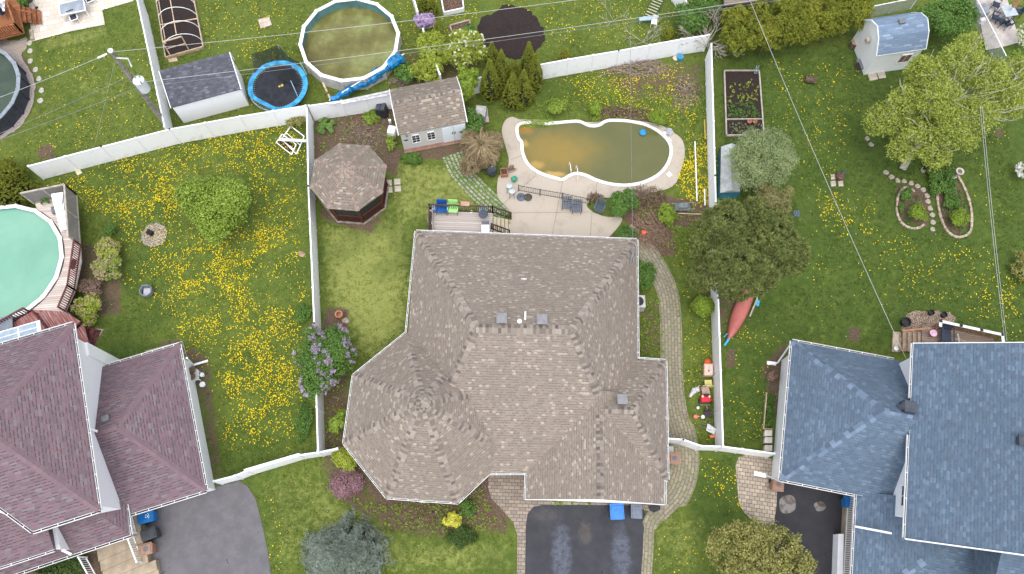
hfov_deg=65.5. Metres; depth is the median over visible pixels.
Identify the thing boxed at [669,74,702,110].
brush pile
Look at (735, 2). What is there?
brown roof house
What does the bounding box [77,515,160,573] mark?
front steps
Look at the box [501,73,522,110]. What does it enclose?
cedar tree
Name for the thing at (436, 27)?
cedar tree
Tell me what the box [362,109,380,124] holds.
leafy shrub
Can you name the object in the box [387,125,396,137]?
white tank
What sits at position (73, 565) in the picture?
leafy shrub
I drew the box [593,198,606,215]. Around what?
patio chair
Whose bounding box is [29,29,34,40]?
edging stone
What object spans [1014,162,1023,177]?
white shrub
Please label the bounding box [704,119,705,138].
yellow plank
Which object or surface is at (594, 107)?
round shrub
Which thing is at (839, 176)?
fire pot
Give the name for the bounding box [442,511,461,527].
golden shrub
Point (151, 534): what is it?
wheeled bin
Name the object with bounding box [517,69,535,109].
cedar tree
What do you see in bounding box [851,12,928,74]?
blue shed
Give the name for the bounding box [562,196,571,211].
patio chair
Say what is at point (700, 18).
leafy shrub
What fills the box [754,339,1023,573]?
blue roof house
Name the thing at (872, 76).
paving slab
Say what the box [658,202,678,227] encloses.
leafy shrub
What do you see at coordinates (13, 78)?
round pool
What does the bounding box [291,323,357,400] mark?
lilac bush
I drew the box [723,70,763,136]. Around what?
raised bed
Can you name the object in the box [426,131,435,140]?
window
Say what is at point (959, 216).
round shrub
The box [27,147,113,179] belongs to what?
white fence
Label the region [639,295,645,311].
air conditioner
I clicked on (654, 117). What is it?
round shrub
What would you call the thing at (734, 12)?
cedar tree
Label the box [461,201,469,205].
rail cloth
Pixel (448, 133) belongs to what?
door
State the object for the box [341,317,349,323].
stone pile
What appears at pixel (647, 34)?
bare shrub
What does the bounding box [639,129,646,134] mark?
pool float
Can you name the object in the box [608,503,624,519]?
wheeled bin
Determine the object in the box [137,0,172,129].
white fence
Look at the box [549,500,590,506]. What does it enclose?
weeds
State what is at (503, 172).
wooden planter
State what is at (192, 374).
flower pot
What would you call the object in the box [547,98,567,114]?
round shrub
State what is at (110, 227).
leafy shrub
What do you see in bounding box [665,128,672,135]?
grey stone
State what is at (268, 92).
trampoline
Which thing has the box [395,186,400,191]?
paving slab
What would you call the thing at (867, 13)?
cedar tree
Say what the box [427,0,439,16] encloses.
cedar tree
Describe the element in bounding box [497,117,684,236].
patio
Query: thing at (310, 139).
white fence
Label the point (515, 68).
cedar tree
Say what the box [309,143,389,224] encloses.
gazebo
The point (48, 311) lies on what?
pool deck
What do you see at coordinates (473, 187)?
garden path
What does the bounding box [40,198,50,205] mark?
planter greens
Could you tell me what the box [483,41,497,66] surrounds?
cedar tree
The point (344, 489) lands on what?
mauve shrub
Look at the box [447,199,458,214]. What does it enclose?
deck chair
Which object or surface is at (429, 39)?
leafy shrub
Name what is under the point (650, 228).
brush pile
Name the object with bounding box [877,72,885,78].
paving slab
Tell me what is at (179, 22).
hoop bed
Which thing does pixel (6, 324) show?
side table
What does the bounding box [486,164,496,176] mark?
kettle grill
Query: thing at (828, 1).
cedar tree
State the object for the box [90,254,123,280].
hydrangea
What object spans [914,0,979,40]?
leafy shrub
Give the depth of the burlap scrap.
51.64 m
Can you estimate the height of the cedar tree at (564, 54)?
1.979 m
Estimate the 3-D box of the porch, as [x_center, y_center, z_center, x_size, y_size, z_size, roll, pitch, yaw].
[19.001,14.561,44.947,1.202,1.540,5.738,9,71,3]
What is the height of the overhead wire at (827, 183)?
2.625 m
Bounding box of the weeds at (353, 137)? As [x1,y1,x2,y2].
[319,111,392,154]
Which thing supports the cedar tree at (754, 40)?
on the lawn ground at (704, 512)
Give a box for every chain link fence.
[870,0,916,15]
[971,0,1006,61]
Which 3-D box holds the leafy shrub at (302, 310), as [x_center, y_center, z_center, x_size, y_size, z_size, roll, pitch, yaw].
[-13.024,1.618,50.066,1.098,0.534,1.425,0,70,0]
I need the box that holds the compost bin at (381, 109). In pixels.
[375,103,388,117]
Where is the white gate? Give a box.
[677,438,721,450]
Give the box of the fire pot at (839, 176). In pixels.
[835,170,845,180]
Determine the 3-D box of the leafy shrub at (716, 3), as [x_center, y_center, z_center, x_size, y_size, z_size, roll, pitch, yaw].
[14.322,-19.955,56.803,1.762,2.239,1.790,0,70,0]
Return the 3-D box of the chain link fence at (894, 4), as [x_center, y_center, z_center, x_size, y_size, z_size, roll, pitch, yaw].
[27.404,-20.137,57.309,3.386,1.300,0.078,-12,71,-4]
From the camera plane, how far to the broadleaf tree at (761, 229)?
45.37 m
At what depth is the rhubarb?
54.43 m
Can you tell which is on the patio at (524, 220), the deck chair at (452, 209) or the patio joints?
the patio joints
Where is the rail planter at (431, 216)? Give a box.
[429,209,432,223]
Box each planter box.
[51,206,55,214]
[854,59,863,71]
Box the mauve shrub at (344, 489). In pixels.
[326,468,364,500]
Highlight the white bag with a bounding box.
[689,385,699,396]
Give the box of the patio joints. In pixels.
[501,155,596,235]
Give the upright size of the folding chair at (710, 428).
0.586 m
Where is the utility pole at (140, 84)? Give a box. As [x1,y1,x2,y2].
[97,48,162,123]
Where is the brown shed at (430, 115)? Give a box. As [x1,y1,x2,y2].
[389,76,467,153]
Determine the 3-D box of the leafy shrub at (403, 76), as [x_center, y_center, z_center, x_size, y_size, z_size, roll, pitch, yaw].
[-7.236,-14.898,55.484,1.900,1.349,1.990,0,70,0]
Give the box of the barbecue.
[481,221,489,231]
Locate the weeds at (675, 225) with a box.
[637,202,704,252]
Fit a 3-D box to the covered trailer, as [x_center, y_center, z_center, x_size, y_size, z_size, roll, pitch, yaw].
[14.435,-7.727,52.994,1.310,1.250,3.647,5,71,2]
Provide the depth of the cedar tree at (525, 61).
53.29 m
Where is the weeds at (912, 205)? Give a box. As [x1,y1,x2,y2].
[899,188,925,224]
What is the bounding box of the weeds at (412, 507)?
[353,488,505,532]
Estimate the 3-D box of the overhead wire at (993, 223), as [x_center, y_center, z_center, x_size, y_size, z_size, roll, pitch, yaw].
[27.792,-3.950,45.901,0.020,0.920,14.400,4,71,1]
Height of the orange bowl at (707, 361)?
0.260 m
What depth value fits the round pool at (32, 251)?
50.45 m
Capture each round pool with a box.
[0,49,29,134]
[0,204,64,320]
[298,0,401,90]
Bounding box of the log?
[804,75,816,83]
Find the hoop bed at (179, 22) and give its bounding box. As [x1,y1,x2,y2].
[156,0,204,59]
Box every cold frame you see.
[276,134,295,154]
[282,127,304,153]
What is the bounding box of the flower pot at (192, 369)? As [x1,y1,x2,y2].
[189,366,195,372]
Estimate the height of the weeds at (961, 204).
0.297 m
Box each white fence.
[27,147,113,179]
[100,129,180,160]
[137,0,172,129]
[168,105,310,143]
[306,107,314,197]
[307,185,320,330]
[308,93,391,120]
[313,322,324,451]
[412,0,420,28]
[422,28,441,79]
[474,77,481,93]
[540,50,618,78]
[615,34,709,65]
[669,438,682,443]
[671,0,687,6]
[705,43,715,186]
[708,174,719,302]
[711,297,723,451]
[715,446,775,457]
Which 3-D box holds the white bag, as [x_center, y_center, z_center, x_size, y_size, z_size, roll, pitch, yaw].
[11.131,6.309,48.551,0.960,0.255,0.449,-32,74,-11]
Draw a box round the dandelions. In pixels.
[0,0,1020,572]
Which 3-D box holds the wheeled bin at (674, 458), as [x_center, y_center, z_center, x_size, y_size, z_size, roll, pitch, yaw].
[9.469,10.105,46.786,0.640,1.042,0.733,3,71,1]
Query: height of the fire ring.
0.100 m
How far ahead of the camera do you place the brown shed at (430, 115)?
52.15 m
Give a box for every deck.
[0,0,24,39]
[0,184,88,342]
[428,204,492,232]
[921,319,1004,342]
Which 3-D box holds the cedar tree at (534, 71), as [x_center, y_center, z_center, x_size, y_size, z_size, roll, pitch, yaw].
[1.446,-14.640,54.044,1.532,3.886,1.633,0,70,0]
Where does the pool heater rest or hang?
on the lawn ground at (704, 512)
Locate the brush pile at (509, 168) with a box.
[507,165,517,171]
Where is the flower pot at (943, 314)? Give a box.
[940,312,947,317]
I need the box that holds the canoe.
[727,281,756,339]
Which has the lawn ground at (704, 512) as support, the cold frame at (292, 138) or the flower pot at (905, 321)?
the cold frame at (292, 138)
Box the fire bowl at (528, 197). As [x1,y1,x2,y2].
[524,194,531,200]
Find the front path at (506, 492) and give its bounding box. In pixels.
[488,472,665,573]
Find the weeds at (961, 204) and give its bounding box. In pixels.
[941,189,969,233]
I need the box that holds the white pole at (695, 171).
[694,141,697,200]
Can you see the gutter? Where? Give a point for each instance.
(169, 344)
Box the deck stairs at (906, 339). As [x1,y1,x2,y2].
[891,327,930,352]
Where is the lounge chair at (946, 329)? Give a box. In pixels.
[938,323,954,341]
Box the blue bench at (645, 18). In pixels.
[639,16,653,23]
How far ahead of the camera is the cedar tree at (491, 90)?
53.82 m
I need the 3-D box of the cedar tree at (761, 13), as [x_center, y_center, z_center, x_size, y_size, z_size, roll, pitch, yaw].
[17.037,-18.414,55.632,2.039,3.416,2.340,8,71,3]
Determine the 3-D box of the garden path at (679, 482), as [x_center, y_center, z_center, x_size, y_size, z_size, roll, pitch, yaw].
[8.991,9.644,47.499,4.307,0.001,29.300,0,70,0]
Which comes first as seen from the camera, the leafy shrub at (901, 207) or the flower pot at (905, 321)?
the flower pot at (905, 321)
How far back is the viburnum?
54.65 m
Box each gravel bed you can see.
[0,37,35,138]
[901,310,955,331]
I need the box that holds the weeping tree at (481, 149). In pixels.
[459,127,503,176]
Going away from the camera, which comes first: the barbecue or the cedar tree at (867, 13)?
the barbecue
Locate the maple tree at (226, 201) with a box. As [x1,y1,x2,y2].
[173,174,251,244]
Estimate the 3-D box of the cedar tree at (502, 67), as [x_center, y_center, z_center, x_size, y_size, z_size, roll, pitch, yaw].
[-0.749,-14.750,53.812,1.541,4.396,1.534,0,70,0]
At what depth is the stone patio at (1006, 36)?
57.48 m
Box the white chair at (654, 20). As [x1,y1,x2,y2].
[650,15,658,27]
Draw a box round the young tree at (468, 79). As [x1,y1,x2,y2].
[456,65,479,101]
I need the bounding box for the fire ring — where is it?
[140,223,166,247]
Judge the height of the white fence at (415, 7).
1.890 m
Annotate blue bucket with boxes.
[677,53,683,61]
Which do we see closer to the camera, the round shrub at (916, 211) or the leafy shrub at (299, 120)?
the round shrub at (916, 211)
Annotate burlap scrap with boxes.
[298,251,305,256]
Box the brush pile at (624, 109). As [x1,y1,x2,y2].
[601,104,649,119]
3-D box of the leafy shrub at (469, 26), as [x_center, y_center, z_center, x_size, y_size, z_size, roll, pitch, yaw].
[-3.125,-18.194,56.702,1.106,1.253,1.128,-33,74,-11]
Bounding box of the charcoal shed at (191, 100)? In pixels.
[159,52,248,122]
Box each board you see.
[278,138,306,141]
[329,90,388,104]
[341,93,387,104]
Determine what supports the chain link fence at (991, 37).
on the lawn ground at (704, 512)
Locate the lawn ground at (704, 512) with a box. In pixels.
[0,0,1023,573]
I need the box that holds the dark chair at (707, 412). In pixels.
[703,409,711,417]
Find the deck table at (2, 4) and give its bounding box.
[0,0,5,11]
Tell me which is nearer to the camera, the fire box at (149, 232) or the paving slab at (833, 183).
the fire box at (149, 232)
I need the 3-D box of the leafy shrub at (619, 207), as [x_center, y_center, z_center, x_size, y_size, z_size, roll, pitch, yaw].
[7.246,-5.468,52.188,2.171,1.273,1.807,-26,73,-9]
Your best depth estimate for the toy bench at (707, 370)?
48.59 m
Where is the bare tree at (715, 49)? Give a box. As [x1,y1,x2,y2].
[679,1,742,58]
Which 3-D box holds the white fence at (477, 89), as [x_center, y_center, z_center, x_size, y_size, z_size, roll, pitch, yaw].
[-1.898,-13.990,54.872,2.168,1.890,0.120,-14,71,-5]
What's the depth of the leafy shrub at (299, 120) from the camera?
54.22 m
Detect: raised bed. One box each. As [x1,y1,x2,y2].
[441,0,464,15]
[449,19,470,38]
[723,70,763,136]
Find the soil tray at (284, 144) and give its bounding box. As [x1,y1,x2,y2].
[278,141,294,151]
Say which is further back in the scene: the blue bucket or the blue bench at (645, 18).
the blue bench at (645, 18)
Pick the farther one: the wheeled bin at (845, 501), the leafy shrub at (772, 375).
the leafy shrub at (772, 375)
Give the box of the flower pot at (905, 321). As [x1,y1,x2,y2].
[900,317,911,326]
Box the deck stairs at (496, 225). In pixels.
[491,206,511,232]
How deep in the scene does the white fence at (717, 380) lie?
47.88 m
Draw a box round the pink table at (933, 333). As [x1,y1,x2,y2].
[930,330,936,336]
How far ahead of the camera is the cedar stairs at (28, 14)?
57.29 m
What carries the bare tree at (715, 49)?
on the lawn ground at (704, 512)
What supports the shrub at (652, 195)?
on the lawn ground at (704, 512)
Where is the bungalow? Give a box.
[342,229,669,504]
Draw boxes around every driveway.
[147,481,270,573]
[525,505,645,573]
[769,483,842,573]
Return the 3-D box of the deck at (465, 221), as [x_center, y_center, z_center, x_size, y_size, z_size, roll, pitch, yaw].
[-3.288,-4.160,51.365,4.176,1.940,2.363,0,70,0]
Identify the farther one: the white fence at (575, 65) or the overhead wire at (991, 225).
the white fence at (575, 65)
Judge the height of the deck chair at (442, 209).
0.952 m
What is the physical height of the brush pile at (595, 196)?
0.487 m
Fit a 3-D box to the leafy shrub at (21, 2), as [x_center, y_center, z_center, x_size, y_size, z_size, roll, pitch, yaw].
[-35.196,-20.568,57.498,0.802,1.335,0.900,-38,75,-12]
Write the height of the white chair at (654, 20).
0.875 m
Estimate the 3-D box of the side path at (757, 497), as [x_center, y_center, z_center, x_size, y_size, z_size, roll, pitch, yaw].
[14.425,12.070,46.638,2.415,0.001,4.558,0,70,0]
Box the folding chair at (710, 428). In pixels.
[700,422,715,433]
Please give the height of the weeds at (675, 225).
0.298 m
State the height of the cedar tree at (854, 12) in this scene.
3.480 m
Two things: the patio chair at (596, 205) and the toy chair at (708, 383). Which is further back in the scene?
the patio chair at (596, 205)
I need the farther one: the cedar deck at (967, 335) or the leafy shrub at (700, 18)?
the leafy shrub at (700, 18)
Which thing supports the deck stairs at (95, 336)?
on the lawn ground at (704, 512)
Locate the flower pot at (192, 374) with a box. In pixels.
[190,372,195,379]
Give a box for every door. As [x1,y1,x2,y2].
[442,126,454,142]
[453,124,464,139]
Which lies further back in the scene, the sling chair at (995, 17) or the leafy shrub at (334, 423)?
the sling chair at (995, 17)
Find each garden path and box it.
[443,151,508,221]
[622,224,698,573]
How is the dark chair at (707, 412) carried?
on the lawn ground at (704, 512)
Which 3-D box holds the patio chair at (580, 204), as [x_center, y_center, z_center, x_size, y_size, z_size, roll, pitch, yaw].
[4.275,-5.256,52.275,0.690,0.959,0.670,4,71,1]
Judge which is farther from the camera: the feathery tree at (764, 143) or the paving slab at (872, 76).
the paving slab at (872, 76)
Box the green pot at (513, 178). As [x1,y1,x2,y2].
[511,176,516,181]
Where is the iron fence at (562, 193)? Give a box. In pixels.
[518,184,590,204]
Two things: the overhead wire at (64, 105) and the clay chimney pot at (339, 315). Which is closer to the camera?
the overhead wire at (64, 105)
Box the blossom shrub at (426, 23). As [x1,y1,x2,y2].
[413,12,434,30]
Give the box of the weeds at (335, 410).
[324,382,343,446]
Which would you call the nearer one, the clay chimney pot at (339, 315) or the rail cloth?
the clay chimney pot at (339, 315)
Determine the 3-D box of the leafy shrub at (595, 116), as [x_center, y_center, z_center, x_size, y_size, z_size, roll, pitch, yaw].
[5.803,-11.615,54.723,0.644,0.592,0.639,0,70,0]
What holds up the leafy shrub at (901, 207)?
on the lawn ground at (704, 512)
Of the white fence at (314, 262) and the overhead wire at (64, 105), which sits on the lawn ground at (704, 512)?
the white fence at (314, 262)
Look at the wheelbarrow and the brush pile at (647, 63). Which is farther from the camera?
the brush pile at (647, 63)
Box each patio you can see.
[29,0,132,40]
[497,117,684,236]
[976,0,1017,49]
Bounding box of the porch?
[832,494,856,573]
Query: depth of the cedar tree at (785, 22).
53.88 m
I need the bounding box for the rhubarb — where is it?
[316,117,336,133]
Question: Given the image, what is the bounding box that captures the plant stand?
[190,366,200,381]
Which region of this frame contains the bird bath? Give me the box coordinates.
[952,168,963,178]
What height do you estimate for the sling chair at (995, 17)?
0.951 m
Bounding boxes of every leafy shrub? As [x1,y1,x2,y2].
[16,0,28,7]
[33,554,88,573]
[77,277,102,296]
[103,224,114,235]
[285,113,312,128]
[293,399,313,442]
[296,302,312,322]
[328,409,346,433]
[330,446,356,471]
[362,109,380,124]
[385,134,396,150]
[393,61,417,83]
[400,152,421,163]
[407,59,443,81]
[416,29,452,74]
[444,523,478,549]
[458,499,476,516]
[459,107,483,134]
[461,23,474,33]
[592,114,600,120]
[609,187,639,217]
[615,224,637,237]
[639,260,656,289]
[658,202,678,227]
[674,0,712,34]
[690,295,714,317]
[706,0,723,16]
[767,370,778,380]
[898,204,904,211]
[900,187,912,200]
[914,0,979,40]
[926,154,953,175]
[926,166,957,195]
[943,193,963,208]
[1010,250,1023,280]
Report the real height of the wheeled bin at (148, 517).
1.129 m
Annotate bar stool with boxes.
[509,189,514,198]
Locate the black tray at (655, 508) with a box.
[649,505,659,511]
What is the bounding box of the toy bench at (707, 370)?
[703,364,712,376]
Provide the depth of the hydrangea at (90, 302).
49.35 m
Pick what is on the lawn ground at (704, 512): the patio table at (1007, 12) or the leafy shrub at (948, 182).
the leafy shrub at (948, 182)
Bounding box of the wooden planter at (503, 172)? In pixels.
[500,168,507,177]
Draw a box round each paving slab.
[258,17,271,28]
[394,179,400,184]
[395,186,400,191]
[830,181,835,186]
[867,73,877,80]
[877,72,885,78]
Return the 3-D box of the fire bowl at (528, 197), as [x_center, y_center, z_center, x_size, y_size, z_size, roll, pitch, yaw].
[1.065,-5.954,52.955,0.540,0.100,0.532,0,70,0]
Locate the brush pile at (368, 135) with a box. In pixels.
[339,117,383,147]
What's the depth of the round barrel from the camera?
50.95 m
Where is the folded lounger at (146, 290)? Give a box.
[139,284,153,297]
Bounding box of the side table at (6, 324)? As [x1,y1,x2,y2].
[0,316,16,330]
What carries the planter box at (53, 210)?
on the pool deck at (48, 311)
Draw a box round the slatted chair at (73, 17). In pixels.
[66,9,79,24]
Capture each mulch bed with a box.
[363,499,477,537]
[477,5,544,59]
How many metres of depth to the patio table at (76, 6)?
57.25 m
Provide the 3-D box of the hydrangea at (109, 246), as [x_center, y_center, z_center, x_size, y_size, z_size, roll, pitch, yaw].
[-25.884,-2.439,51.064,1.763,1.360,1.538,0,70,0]
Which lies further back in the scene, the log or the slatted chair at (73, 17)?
the slatted chair at (73, 17)
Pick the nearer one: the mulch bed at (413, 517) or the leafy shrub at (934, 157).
the mulch bed at (413, 517)
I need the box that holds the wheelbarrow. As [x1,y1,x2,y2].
[672,202,694,210]
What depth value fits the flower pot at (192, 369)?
48.47 m
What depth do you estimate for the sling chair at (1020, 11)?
57.46 m
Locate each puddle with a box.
[779,495,795,513]
[814,501,825,510]
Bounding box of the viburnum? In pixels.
[444,27,488,67]
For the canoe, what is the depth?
49.91 m
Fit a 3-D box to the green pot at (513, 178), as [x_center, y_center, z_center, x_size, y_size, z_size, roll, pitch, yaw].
[0.143,-7.180,53.283,0.440,0.340,0.440,0,70,0]
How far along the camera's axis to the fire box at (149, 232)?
51.88 m
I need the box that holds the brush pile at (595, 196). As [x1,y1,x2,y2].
[585,190,604,203]
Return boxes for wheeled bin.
[137,510,157,524]
[139,542,156,555]
[140,525,161,541]
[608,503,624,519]
[629,504,641,518]
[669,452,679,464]
[769,479,783,491]
[839,496,852,507]
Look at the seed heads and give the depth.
51.33 m
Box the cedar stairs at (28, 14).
[16,6,41,24]
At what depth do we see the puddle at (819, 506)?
46.38 m
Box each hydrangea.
[70,292,101,326]
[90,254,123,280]
[93,236,120,257]
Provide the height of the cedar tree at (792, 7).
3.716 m
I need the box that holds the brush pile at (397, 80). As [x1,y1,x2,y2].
[386,77,410,87]
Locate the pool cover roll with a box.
[322,52,404,101]
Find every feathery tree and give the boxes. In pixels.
[723,124,800,194]
[753,183,794,215]
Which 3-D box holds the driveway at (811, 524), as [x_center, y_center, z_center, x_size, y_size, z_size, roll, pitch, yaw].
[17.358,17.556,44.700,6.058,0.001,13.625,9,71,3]
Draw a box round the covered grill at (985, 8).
[974,3,989,19]
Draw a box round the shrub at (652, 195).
[629,183,668,212]
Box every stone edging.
[895,186,924,229]
[935,175,972,238]
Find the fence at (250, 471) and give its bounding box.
[212,447,339,484]
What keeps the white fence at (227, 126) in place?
on the lawn ground at (704, 512)
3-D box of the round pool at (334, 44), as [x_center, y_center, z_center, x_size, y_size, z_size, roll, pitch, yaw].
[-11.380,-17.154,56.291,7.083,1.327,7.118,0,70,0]
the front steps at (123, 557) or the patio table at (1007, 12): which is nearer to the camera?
the front steps at (123, 557)
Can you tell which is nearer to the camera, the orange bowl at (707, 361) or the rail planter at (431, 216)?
the orange bowl at (707, 361)
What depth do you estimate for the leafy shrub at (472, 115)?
53.30 m
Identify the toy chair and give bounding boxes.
[700,385,709,394]
[703,380,713,387]
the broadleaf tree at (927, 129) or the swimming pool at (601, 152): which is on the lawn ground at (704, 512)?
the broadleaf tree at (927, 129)
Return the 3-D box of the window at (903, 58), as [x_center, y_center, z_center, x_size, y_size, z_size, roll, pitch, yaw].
[27.140,-15.781,55.024,0.920,0.970,0.054,-9,71,-3]
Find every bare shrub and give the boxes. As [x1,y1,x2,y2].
[600,0,629,24]
[623,16,661,46]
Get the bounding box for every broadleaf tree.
[685,195,810,302]
[703,516,818,573]
[861,26,1023,172]
[995,48,1023,91]
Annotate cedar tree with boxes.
[0,157,41,206]
[418,0,427,13]
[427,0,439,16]
[433,21,444,35]
[479,59,504,103]
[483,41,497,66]
[495,49,509,88]
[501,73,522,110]
[509,60,521,78]
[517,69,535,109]
[519,41,533,72]
[526,53,542,93]
[556,47,571,60]
[661,26,674,40]
[718,17,750,57]
[720,3,750,30]
[734,16,768,55]
[744,0,772,31]
[756,17,783,53]
[770,11,799,51]
[772,0,803,18]
[787,9,817,49]
[797,0,824,22]
[803,6,835,45]
[818,0,850,43]
[822,0,849,11]
[831,0,864,37]
[845,0,875,34]
[856,0,874,9]
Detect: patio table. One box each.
[58,0,90,21]
[998,4,1017,18]
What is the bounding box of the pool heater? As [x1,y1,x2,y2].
[476,105,486,123]
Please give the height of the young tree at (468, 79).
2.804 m
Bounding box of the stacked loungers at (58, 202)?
[51,192,67,230]
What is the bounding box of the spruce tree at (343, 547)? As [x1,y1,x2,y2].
[299,506,396,573]
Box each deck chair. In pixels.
[435,199,446,214]
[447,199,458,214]
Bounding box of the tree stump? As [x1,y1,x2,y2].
[849,40,856,49]
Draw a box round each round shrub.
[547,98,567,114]
[588,101,601,114]
[647,110,667,125]
[907,202,927,220]
[949,207,969,226]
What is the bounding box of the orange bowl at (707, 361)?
[704,359,710,363]
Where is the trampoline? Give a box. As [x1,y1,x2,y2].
[248,45,309,110]
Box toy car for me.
[698,394,711,408]
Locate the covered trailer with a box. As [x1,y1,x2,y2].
[717,143,739,198]
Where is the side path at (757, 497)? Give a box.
[736,455,776,525]
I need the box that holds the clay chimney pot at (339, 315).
[335,310,343,319]
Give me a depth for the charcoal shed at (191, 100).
53.19 m
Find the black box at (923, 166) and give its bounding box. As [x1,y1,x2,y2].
[921,162,930,169]
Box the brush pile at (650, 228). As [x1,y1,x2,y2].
[630,208,676,256]
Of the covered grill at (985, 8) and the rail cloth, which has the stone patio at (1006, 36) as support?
the covered grill at (985, 8)
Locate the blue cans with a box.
[793,211,799,216]
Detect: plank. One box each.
[168,57,177,62]
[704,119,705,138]
[749,297,757,316]
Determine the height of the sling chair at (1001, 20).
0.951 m
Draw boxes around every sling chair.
[989,0,1002,9]
[989,10,1000,23]
[995,17,1011,26]
[1000,18,1017,30]
[1012,5,1023,18]
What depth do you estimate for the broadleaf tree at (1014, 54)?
52.38 m
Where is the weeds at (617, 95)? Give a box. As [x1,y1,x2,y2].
[529,80,705,124]
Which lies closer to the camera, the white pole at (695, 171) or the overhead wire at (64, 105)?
the overhead wire at (64, 105)
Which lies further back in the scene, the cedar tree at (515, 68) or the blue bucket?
the blue bucket
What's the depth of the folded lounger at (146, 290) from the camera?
50.51 m
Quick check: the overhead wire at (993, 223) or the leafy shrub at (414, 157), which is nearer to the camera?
the overhead wire at (993, 223)
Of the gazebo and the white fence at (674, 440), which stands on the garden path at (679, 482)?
the white fence at (674, 440)
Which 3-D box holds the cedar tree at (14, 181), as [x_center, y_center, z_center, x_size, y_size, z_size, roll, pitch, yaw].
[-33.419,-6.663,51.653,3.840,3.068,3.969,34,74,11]
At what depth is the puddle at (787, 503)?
46.42 m
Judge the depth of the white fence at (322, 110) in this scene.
54.23 m
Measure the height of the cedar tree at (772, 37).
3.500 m
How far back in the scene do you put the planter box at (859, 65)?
56.14 m
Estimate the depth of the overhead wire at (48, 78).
45.60 m
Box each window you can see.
[411,134,420,143]
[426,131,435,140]
[895,53,914,63]
[900,484,903,506]
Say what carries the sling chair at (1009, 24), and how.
on the stone patio at (1006, 36)
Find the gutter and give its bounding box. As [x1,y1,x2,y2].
[145,341,186,356]
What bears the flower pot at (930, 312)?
on the gravel bed at (916, 321)
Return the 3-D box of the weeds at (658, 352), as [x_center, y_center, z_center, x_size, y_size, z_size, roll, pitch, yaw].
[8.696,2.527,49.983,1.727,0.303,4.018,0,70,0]
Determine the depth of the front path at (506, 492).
46.44 m
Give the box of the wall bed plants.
[764,392,775,427]
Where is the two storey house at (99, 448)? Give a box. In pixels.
[0,320,214,573]
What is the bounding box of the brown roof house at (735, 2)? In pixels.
[721,0,773,13]
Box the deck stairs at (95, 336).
[65,310,100,344]
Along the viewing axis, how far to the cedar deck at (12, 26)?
56.40 m
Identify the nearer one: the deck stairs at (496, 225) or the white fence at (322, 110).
the deck stairs at (496, 225)
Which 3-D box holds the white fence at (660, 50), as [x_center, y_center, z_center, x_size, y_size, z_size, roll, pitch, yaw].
[10.493,-16.572,55.787,6.595,1.890,0.172,-11,71,-4]
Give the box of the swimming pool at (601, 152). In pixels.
[515,119,672,186]
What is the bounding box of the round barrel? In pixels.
[479,207,487,217]
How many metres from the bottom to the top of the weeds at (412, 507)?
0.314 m
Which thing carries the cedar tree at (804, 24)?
on the lawn ground at (704, 512)
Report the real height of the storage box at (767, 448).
0.450 m
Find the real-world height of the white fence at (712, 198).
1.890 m
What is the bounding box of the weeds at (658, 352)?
[639,298,664,357]
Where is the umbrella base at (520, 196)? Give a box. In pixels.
[517,193,525,200]
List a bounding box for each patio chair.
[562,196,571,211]
[572,199,582,214]
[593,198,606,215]
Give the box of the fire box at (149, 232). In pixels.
[146,229,153,235]
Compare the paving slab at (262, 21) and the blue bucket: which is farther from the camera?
the paving slab at (262, 21)
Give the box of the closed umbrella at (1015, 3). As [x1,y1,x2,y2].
[1004,0,1020,16]
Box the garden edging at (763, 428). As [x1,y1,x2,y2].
[762,392,772,429]
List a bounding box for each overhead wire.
[0,77,126,133]
[0,88,135,139]
[1,58,96,96]
[114,0,571,51]
[146,0,753,81]
[151,0,777,85]
[630,24,632,233]
[750,1,906,359]
[980,106,1004,339]
[982,106,1006,338]
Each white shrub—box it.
[1014,23,1023,46]
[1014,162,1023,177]
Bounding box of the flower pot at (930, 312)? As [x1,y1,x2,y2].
[927,309,934,315]
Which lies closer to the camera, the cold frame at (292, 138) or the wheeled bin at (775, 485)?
the wheeled bin at (775, 485)
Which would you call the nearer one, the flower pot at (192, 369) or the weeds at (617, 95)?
the flower pot at (192, 369)
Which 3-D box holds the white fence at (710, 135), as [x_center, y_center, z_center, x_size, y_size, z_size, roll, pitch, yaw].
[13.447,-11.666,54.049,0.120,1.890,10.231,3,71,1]
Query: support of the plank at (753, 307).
on the canoe
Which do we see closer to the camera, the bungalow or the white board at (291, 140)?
the bungalow
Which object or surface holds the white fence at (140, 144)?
on the lawn ground at (704, 512)
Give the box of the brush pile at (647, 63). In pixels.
[596,48,674,80]

